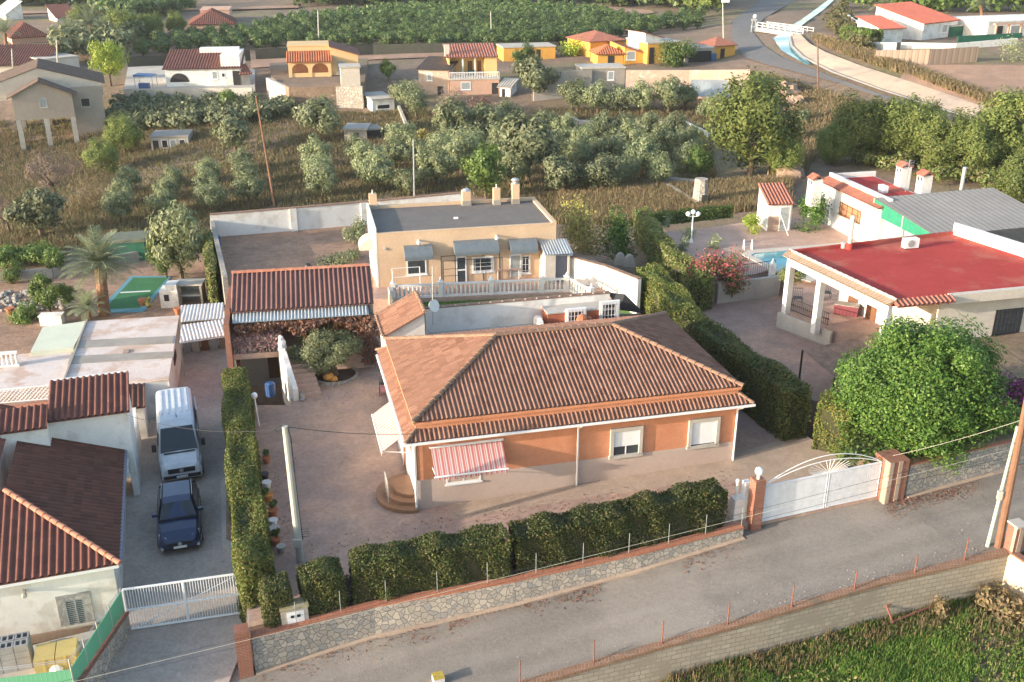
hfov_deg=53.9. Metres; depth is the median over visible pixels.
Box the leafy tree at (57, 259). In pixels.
[41,246,66,270]
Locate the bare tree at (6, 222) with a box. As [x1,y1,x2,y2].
[0,196,12,232]
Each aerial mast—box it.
[428,266,438,324]
[904,161,914,191]
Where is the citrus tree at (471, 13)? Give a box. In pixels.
[465,9,475,17]
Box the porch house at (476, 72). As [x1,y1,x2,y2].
[443,43,499,94]
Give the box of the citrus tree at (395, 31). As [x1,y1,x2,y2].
[390,29,400,42]
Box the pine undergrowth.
[822,144,1022,200]
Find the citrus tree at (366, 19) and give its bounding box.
[363,16,378,23]
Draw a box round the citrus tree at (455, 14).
[451,10,465,18]
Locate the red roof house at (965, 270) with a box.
[781,215,1023,342]
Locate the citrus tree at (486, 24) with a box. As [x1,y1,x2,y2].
[481,20,494,28]
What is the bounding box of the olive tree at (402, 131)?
[381,120,418,149]
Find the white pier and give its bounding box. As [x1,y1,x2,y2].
[729,479,749,520]
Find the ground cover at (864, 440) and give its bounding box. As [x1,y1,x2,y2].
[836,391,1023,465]
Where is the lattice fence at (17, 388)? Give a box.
[0,385,48,402]
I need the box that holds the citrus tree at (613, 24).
[609,21,620,34]
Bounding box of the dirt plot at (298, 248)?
[220,225,372,290]
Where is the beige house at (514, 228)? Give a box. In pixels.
[358,178,556,287]
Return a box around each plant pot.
[4,306,13,314]
[137,297,146,305]
[173,306,180,314]
[261,455,270,463]
[261,471,268,479]
[262,479,271,487]
[264,491,272,502]
[267,507,277,516]
[268,517,277,524]
[269,524,279,532]
[271,536,280,546]
[276,543,285,552]
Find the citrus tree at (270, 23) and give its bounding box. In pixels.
[268,19,280,25]
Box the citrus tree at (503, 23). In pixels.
[499,19,510,25]
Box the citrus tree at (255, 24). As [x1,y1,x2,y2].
[250,20,265,29]
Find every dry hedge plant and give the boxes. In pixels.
[343,573,354,603]
[508,547,514,568]
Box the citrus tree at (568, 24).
[559,21,574,28]
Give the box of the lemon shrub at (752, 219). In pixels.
[742,212,762,234]
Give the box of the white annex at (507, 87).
[497,77,518,96]
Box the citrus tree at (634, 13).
[628,9,638,17]
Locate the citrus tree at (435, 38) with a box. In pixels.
[427,33,443,42]
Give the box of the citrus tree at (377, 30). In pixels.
[369,27,380,41]
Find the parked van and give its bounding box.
[151,387,205,481]
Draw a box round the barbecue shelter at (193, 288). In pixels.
[177,278,206,303]
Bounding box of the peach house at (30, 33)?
[2,21,49,43]
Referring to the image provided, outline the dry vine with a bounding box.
[234,312,380,365]
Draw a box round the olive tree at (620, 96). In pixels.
[603,82,638,113]
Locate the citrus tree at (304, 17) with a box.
[295,16,310,23]
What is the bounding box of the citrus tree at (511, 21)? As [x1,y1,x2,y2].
[506,18,518,24]
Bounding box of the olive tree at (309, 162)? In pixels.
[300,152,336,173]
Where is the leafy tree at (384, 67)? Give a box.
[379,57,396,80]
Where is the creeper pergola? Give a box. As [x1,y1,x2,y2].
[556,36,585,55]
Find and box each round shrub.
[654,37,699,66]
[794,185,832,232]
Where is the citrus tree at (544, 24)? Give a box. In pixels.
[539,21,549,29]
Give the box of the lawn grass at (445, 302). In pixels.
[423,298,514,305]
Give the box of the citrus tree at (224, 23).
[219,21,235,28]
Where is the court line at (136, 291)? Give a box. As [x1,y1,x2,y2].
[121,290,150,292]
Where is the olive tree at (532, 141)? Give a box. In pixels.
[493,108,563,184]
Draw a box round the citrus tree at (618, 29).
[612,23,624,36]
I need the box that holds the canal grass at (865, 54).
[807,32,1022,111]
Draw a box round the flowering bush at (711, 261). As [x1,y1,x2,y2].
[686,244,750,293]
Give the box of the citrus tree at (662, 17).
[654,15,667,27]
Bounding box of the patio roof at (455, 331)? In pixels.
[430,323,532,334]
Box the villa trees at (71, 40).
[44,9,146,60]
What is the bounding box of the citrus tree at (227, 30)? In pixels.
[221,28,235,35]
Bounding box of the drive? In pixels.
[701,290,842,439]
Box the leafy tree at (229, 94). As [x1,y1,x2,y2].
[220,87,238,104]
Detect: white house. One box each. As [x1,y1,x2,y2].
[0,0,22,19]
[0,370,140,643]
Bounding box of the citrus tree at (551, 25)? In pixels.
[544,23,554,29]
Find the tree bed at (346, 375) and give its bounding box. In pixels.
[315,367,358,385]
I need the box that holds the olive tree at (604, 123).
[588,108,617,136]
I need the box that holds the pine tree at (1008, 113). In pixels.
[969,84,1023,162]
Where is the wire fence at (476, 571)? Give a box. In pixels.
[248,506,743,634]
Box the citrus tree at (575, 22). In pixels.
[570,19,580,24]
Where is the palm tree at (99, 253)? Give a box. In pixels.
[59,224,141,316]
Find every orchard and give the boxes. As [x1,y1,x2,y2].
[87,0,196,15]
[273,0,706,22]
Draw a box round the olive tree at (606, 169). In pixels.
[584,152,626,190]
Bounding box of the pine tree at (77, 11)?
[65,1,102,20]
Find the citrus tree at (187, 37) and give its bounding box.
[171,34,190,47]
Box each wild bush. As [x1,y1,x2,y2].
[59,174,108,214]
[76,159,116,199]
[411,128,430,138]
[465,96,492,108]
[752,71,776,82]
[991,34,1023,61]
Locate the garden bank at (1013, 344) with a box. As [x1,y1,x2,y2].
[858,332,1023,465]
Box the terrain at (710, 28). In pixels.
[0,0,1023,644]
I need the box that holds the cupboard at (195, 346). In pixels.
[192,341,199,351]
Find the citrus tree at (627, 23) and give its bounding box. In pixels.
[619,21,631,33]
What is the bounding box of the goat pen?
[367,124,382,138]
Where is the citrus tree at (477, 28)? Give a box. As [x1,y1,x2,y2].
[473,25,482,31]
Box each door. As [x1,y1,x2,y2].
[153,141,158,148]
[232,71,240,84]
[268,357,280,377]
[292,64,307,72]
[312,63,327,72]
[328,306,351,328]
[337,61,345,74]
[402,443,407,473]
[437,86,442,94]
[456,256,466,281]
[468,61,472,69]
[477,61,480,73]
[492,83,497,93]
[555,255,566,281]
[608,56,613,62]
[649,47,654,63]
[688,51,711,61]
[720,48,724,57]
[778,206,790,230]
[847,295,859,302]
[864,304,878,322]
[997,26,1002,33]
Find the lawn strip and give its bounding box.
[424,299,631,332]
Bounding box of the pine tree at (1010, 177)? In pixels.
[991,143,1023,203]
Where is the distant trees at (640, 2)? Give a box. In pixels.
[293,0,697,7]
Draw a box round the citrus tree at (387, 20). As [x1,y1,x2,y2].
[379,17,394,25]
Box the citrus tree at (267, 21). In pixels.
[263,17,275,25]
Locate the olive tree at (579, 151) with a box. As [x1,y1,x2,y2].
[560,137,596,166]
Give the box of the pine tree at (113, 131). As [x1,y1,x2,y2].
[101,110,145,154]
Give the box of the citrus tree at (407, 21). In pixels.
[403,19,413,25]
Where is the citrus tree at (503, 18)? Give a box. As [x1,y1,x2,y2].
[498,16,513,21]
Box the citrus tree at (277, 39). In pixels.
[267,32,283,47]
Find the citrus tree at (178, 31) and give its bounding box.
[169,30,185,43]
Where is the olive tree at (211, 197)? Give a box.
[191,180,230,209]
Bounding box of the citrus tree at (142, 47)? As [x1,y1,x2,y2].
[132,38,149,55]
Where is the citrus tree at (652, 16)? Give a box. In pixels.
[644,13,655,19]
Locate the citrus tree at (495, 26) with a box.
[488,22,500,28]
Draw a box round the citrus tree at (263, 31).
[259,27,271,34]
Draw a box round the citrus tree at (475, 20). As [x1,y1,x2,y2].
[470,16,481,26]
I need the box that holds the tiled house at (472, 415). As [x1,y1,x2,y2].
[371,311,755,513]
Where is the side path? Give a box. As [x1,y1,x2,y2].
[448,436,846,519]
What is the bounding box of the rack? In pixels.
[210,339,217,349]
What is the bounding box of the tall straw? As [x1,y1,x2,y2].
[551,172,796,226]
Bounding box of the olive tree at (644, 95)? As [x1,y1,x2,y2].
[625,77,655,112]
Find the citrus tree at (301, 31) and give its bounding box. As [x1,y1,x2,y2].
[296,28,310,40]
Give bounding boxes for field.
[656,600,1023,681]
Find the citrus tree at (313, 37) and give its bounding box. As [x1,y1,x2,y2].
[304,30,320,40]
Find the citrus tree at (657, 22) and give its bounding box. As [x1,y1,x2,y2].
[648,16,665,29]
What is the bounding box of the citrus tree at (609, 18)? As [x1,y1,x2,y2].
[603,15,613,23]
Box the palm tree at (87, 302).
[65,288,109,320]
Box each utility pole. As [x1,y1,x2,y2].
[11,49,13,67]
[56,40,57,61]
[255,96,275,206]
[274,425,309,562]
[317,10,318,40]
[413,139,414,195]
[721,0,729,37]
[817,38,818,88]
[994,401,1023,548]
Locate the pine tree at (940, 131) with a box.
[910,106,979,175]
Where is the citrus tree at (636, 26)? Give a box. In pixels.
[625,23,642,31]
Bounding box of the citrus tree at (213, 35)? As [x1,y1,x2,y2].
[207,33,221,44]
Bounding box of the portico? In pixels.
[223,263,373,370]
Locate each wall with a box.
[0,250,150,282]
[76,612,130,681]
[119,87,252,100]
[127,50,250,66]
[180,313,221,324]
[202,228,222,302]
[209,192,460,236]
[210,220,228,306]
[251,523,744,675]
[255,42,557,58]
[266,77,285,100]
[336,86,363,108]
[388,286,399,304]
[398,105,407,124]
[425,291,610,334]
[517,548,1009,681]
[533,69,591,100]
[533,315,542,324]
[566,113,678,127]
[570,255,641,313]
[625,69,750,98]
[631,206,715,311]
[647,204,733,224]
[656,180,697,202]
[664,177,694,183]
[685,120,709,136]
[715,275,780,303]
[776,311,832,344]
[872,42,896,49]
[875,47,978,64]
[900,38,1017,48]
[904,438,1023,498]
[957,33,1021,41]
[1002,551,1023,605]
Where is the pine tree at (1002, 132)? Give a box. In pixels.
[973,112,1017,149]
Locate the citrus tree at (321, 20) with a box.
[317,18,328,26]
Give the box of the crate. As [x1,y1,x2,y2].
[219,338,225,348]
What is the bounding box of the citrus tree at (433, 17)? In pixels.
[429,14,440,21]
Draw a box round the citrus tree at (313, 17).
[308,14,322,20]
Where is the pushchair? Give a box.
[378,376,385,395]
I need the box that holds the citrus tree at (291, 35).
[285,30,302,41]
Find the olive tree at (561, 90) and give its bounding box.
[556,77,583,109]
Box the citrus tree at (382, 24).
[375,21,385,31]
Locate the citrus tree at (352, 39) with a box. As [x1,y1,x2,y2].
[343,33,360,44]
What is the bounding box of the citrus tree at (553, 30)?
[549,27,560,41]
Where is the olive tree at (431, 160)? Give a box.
[414,140,458,184]
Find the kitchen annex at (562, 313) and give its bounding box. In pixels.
[542,299,619,323]
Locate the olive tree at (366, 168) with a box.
[354,149,394,190]
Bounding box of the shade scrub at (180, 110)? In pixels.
[103,90,298,129]
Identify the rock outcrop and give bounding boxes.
[774,80,802,94]
[775,164,804,178]
[786,95,807,105]
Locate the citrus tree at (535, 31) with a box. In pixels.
[532,28,540,41]
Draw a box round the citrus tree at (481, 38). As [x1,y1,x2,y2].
[477,33,489,41]
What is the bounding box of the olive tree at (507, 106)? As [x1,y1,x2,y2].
[491,96,523,125]
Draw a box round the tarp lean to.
[691,80,730,102]
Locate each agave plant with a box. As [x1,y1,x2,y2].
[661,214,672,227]
[677,234,689,251]
[679,226,695,238]
[705,233,721,248]
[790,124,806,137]
[797,109,810,122]
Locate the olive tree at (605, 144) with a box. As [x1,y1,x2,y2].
[587,130,628,157]
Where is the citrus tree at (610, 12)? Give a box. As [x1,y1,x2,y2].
[605,10,615,16]
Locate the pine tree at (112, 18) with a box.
[99,7,138,44]
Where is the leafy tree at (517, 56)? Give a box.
[510,41,537,64]
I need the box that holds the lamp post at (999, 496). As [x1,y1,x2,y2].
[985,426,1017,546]
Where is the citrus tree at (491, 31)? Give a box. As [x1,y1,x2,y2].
[484,28,499,34]
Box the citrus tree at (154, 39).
[151,36,169,44]
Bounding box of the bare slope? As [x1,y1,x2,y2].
[783,84,820,155]
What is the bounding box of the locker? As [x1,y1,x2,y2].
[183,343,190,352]
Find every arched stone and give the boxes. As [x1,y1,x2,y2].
[614,252,624,264]
[623,253,635,266]
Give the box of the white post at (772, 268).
[768,259,776,275]
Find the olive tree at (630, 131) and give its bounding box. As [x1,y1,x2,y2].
[611,117,644,145]
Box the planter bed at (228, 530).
[226,491,231,540]
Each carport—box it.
[180,302,224,375]
[681,44,715,62]
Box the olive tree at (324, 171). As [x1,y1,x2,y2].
[303,163,340,198]
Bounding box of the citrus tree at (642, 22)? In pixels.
[632,16,649,30]
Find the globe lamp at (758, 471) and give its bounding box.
[755,467,762,478]
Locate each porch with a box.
[588,44,625,64]
[948,24,964,36]
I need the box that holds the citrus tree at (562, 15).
[555,12,567,18]
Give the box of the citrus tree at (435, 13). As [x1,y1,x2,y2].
[430,9,443,17]
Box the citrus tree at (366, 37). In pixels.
[359,30,374,44]
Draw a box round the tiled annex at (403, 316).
[374,291,426,400]
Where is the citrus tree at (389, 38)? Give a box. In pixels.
[379,31,399,43]
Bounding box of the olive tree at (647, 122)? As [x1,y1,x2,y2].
[634,110,660,137]
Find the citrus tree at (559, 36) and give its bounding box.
[552,30,567,44]
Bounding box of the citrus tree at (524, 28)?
[520,25,530,31]
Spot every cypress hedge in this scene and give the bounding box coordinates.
[221,366,275,622]
[257,570,293,628]
[296,555,348,615]
[347,522,513,604]
[507,477,729,573]
[635,262,700,325]
[675,309,813,441]
[811,389,857,457]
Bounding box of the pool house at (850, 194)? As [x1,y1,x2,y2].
[805,160,934,241]
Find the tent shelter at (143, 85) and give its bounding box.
[133,73,157,88]
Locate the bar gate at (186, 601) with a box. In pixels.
[121,573,243,629]
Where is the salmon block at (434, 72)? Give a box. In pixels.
[415,56,458,94]
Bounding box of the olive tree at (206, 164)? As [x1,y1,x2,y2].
[193,155,222,177]
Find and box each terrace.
[0,321,87,404]
[233,330,375,400]
[373,250,611,320]
[664,217,855,301]
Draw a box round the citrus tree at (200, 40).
[189,33,210,48]
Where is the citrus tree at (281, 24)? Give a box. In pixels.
[273,23,288,30]
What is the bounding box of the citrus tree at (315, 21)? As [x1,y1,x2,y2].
[304,20,319,29]
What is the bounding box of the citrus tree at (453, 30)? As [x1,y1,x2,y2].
[445,26,460,39]
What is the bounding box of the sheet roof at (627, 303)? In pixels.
[610,293,642,316]
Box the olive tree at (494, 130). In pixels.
[484,120,513,158]
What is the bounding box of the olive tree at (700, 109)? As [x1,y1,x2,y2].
[695,92,725,122]
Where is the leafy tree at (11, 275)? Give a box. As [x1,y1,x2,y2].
[0,259,25,283]
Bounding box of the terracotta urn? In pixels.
[576,314,587,320]
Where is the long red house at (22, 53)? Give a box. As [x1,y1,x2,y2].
[0,43,58,72]
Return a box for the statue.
[278,335,286,350]
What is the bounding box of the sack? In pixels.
[49,661,62,671]
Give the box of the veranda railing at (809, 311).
[790,298,829,324]
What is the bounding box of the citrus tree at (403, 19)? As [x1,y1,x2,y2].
[396,16,411,23]
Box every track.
[22,5,298,12]
[251,51,556,67]
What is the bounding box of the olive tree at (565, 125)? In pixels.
[550,110,578,142]
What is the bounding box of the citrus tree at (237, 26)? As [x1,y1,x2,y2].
[234,22,245,28]
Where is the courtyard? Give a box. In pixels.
[247,304,877,657]
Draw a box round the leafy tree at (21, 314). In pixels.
[5,300,39,325]
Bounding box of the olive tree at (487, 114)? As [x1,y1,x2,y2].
[464,101,507,141]
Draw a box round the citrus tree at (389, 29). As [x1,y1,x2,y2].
[386,27,394,33]
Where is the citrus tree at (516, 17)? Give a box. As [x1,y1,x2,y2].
[512,15,527,21]
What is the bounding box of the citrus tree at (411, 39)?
[403,33,417,43]
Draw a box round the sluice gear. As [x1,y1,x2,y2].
[751,14,756,32]
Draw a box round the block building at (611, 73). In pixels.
[575,63,625,93]
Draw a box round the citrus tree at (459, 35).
[452,30,466,42]
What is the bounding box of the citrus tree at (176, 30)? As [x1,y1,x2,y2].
[166,26,184,37]
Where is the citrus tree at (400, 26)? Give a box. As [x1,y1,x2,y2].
[396,22,410,30]
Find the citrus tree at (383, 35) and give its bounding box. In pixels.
[377,31,389,39]
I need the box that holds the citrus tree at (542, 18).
[539,15,550,22]
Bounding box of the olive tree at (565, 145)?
[549,129,570,158]
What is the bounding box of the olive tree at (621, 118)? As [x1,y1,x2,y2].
[613,111,638,132]
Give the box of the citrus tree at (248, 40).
[247,32,266,44]
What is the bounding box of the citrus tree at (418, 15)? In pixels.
[414,11,426,18]
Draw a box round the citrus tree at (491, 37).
[483,32,498,41]
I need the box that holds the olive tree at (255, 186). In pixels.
[230,169,267,204]
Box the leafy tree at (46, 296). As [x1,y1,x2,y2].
[26,270,68,311]
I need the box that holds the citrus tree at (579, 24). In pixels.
[574,21,584,27]
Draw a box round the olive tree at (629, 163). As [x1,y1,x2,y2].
[608,154,642,182]
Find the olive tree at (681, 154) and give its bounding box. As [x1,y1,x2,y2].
[672,139,699,170]
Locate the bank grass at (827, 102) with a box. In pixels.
[751,70,866,175]
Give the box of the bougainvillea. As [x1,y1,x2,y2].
[984,371,1023,405]
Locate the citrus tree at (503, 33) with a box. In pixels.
[495,28,508,41]
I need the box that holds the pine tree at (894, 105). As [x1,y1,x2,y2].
[858,95,915,155]
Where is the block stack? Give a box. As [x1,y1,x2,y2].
[0,631,33,674]
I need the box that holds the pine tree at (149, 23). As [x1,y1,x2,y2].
[128,11,156,39]
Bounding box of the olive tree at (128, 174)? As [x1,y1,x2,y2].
[111,163,143,187]
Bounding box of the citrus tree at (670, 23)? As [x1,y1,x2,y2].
[663,19,676,30]
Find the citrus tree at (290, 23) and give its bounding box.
[283,18,302,26]
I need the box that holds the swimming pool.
[742,241,859,281]
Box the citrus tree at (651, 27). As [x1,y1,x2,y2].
[645,21,658,33]
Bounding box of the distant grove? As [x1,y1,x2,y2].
[0,0,86,5]
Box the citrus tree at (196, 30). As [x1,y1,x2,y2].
[188,27,203,32]
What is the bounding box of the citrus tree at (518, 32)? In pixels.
[513,30,524,40]
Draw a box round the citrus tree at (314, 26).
[308,21,321,32]
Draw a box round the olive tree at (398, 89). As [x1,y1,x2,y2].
[388,78,425,109]
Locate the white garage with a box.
[855,15,906,42]
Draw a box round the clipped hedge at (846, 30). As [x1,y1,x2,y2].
[839,25,883,41]
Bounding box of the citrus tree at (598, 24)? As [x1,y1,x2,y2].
[592,22,604,26]
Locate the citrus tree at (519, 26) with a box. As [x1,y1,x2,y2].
[509,22,531,30]
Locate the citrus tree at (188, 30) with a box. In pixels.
[184,25,198,33]
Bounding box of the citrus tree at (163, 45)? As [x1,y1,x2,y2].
[152,37,172,54]
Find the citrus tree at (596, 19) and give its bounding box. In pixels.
[590,15,600,22]
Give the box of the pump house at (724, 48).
[696,36,737,58]
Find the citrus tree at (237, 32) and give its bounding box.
[227,31,242,38]
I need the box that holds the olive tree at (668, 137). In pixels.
[646,120,683,158]
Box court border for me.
[96,276,171,312]
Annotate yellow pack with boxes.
[33,641,56,673]
[55,637,79,669]
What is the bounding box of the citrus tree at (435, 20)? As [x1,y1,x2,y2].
[431,18,444,23]
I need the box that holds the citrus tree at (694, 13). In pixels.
[684,10,698,17]
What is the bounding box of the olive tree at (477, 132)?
[450,123,487,149]
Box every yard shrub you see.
[316,250,358,265]
[341,216,367,243]
[348,248,360,257]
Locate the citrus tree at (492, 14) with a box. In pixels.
[485,11,494,17]
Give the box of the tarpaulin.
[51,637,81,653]
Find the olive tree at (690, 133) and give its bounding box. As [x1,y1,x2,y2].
[676,121,702,145]
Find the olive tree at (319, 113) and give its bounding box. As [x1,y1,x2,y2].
[291,93,342,140]
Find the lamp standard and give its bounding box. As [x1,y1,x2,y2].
[686,210,700,242]
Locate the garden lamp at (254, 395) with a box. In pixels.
[251,392,259,425]
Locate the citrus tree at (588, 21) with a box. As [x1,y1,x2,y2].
[582,17,594,27]
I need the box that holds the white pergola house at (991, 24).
[952,14,1023,35]
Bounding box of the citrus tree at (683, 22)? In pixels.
[676,16,689,29]
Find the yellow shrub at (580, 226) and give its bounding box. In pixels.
[557,190,610,256]
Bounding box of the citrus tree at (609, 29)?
[603,23,613,34]
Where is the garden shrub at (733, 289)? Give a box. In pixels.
[714,268,749,296]
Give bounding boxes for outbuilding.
[129,383,148,437]
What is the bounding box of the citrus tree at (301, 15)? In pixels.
[294,14,306,20]
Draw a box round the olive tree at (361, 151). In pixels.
[343,139,387,169]
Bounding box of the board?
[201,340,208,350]
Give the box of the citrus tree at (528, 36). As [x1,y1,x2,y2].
[519,29,534,41]
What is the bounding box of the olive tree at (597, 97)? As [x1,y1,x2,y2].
[582,78,614,113]
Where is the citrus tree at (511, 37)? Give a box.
[499,31,520,41]
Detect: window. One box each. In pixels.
[38,98,47,108]
[55,591,94,629]
[80,98,90,107]
[161,140,167,148]
[169,139,176,147]
[170,73,188,81]
[173,349,176,365]
[211,71,218,79]
[377,104,389,109]
[406,260,427,275]
[427,73,431,80]
[445,475,482,486]
[461,82,470,89]
[471,256,494,273]
[520,255,530,274]
[565,307,586,321]
[599,299,619,318]
[607,71,614,80]
[608,425,643,459]
[626,51,635,60]
[686,416,720,449]
[837,201,861,224]
[942,24,947,32]
[990,307,1023,336]
[1010,25,1019,32]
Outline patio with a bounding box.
[10,400,47,407]
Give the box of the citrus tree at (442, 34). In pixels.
[438,31,454,41]
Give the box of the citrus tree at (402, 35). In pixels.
[396,29,411,43]
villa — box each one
[162,46,245,86]
[189,8,235,28]
[286,40,359,77]
[608,40,643,64]
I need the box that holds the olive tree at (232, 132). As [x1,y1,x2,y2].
[209,116,253,151]
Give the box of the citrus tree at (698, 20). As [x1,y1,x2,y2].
[689,14,707,28]
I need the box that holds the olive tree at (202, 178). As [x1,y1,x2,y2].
[191,167,218,190]
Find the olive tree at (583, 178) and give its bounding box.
[578,161,603,188]
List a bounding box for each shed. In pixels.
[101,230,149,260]
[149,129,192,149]
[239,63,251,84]
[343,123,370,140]
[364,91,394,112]
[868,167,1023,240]
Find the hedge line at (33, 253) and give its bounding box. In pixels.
[0,239,62,268]
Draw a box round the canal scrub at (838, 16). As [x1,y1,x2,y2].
[821,0,879,48]
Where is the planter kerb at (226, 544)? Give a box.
[221,477,231,551]
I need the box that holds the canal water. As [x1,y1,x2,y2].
[774,0,833,64]
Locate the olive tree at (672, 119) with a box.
[658,110,688,132]
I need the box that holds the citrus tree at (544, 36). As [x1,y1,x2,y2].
[535,28,553,41]
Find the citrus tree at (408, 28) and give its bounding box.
[404,24,416,33]
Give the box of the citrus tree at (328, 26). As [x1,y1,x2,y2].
[323,23,332,29]
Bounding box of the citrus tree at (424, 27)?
[417,23,429,31]
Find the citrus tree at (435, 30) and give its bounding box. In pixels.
[430,27,444,35]
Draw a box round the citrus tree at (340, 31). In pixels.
[336,27,350,42]
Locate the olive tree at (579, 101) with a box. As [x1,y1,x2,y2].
[564,78,590,111]
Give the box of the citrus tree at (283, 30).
[278,27,294,39]
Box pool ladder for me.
[743,239,752,250]
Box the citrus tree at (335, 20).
[329,18,341,26]
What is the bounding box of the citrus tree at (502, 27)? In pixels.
[496,25,508,30]
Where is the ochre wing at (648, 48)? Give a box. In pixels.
[626,37,682,63]
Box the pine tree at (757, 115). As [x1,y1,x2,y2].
[698,65,814,176]
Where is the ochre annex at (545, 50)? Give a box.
[496,42,555,60]
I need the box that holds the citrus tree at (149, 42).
[133,36,153,53]
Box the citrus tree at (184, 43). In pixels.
[174,38,195,49]
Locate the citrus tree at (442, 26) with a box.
[435,23,452,28]
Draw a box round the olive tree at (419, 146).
[397,133,428,166]
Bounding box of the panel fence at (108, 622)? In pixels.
[0,588,124,681]
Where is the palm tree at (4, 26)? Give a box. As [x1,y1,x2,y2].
[0,16,20,44]
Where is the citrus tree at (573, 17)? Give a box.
[566,15,577,22]
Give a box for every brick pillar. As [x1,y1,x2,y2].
[233,623,253,679]
[746,475,765,531]
[874,449,909,504]
[1003,518,1023,558]
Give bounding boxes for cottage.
[45,4,73,21]
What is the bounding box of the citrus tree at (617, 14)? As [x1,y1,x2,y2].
[612,11,624,17]
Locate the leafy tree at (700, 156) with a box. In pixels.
[685,144,715,176]
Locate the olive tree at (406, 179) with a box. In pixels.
[393,167,427,194]
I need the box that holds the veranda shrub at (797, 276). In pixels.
[776,265,805,285]
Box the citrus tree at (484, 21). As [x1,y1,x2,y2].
[476,18,491,25]
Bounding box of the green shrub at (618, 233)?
[595,204,639,259]
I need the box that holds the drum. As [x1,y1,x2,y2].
[265,381,275,396]
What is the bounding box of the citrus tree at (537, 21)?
[528,20,542,25]
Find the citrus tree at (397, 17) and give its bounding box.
[393,15,405,22]
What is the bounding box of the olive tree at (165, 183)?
[150,175,179,197]
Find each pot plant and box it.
[143,296,151,306]
[262,449,269,455]
[262,487,269,495]
[269,499,277,507]
[271,527,280,537]
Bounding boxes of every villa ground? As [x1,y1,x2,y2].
[124,66,255,104]
[269,58,367,110]
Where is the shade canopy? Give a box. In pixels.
[798,333,877,389]
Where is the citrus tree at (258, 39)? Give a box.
[249,32,268,48]
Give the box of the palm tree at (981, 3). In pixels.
[965,0,997,15]
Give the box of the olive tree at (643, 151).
[622,133,660,175]
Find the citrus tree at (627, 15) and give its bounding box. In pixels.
[620,13,632,18]
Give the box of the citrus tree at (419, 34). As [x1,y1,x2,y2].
[414,30,426,42]
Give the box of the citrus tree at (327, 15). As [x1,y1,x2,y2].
[321,11,337,21]
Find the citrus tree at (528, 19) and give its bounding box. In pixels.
[520,17,534,23]
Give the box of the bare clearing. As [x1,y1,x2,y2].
[595,6,654,13]
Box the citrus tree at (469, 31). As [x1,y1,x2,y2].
[465,28,474,35]
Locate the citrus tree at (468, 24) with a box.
[462,21,474,28]
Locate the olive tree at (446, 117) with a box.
[431,91,477,135]
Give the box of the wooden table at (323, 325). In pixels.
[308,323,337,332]
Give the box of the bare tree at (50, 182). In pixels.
[23,146,82,203]
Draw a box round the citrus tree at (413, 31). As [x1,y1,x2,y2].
[408,29,417,41]
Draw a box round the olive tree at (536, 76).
[509,53,560,100]
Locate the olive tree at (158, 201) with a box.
[143,187,177,215]
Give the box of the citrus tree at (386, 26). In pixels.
[383,23,397,31]
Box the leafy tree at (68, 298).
[59,282,76,304]
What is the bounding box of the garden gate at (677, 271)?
[673,269,682,282]
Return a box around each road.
[230,443,1023,681]
[732,0,968,119]
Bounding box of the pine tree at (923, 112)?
[885,92,948,159]
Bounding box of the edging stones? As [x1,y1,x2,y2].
[298,391,305,400]
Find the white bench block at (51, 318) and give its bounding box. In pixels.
[37,312,64,325]
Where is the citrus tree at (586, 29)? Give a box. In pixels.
[580,25,591,32]
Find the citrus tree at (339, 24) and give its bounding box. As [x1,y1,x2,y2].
[331,21,346,27]
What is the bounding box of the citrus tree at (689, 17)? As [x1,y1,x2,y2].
[683,13,692,26]
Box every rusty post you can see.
[519,660,520,681]
[592,640,594,662]
[660,621,663,643]
[726,602,729,624]
[790,585,794,607]
[853,571,857,588]
[913,554,917,572]
[963,538,968,560]
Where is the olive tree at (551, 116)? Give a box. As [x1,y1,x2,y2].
[533,109,557,128]
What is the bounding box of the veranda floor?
[790,281,879,342]
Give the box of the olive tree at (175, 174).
[158,165,186,186]
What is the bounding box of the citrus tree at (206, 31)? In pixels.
[203,26,216,36]
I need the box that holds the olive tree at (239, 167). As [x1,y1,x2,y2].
[230,160,260,181]
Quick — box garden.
[0,255,219,358]
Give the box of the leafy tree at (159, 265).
[145,235,181,276]
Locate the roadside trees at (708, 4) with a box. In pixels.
[677,0,727,12]
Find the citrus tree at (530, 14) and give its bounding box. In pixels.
[521,11,534,17]
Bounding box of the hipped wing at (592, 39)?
[565,30,626,56]
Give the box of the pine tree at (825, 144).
[813,120,856,164]
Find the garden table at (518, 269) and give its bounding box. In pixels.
[495,268,520,279]
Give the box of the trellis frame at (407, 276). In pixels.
[392,266,420,290]
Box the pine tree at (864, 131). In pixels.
[828,88,890,161]
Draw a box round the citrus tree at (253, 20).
[251,18,267,25]
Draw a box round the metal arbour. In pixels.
[441,252,502,283]
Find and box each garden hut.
[159,280,182,307]
[756,182,794,230]
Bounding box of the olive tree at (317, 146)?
[297,133,333,159]
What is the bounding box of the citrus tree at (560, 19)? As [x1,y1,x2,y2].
[553,17,565,23]
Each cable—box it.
[61,443,1014,681]
[74,448,1013,681]
[92,453,1021,681]
[128,415,278,431]
[291,427,399,434]
[893,421,1017,455]
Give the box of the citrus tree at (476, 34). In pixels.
[467,29,482,41]
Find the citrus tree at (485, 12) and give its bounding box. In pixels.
[482,9,489,16]
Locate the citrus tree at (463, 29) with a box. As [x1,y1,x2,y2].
[457,28,467,33]
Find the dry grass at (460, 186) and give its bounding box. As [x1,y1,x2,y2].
[0,103,719,255]
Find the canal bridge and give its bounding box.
[756,21,813,33]
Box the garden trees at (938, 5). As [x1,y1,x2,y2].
[848,0,1023,12]
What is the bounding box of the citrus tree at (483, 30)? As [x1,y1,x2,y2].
[479,27,490,34]

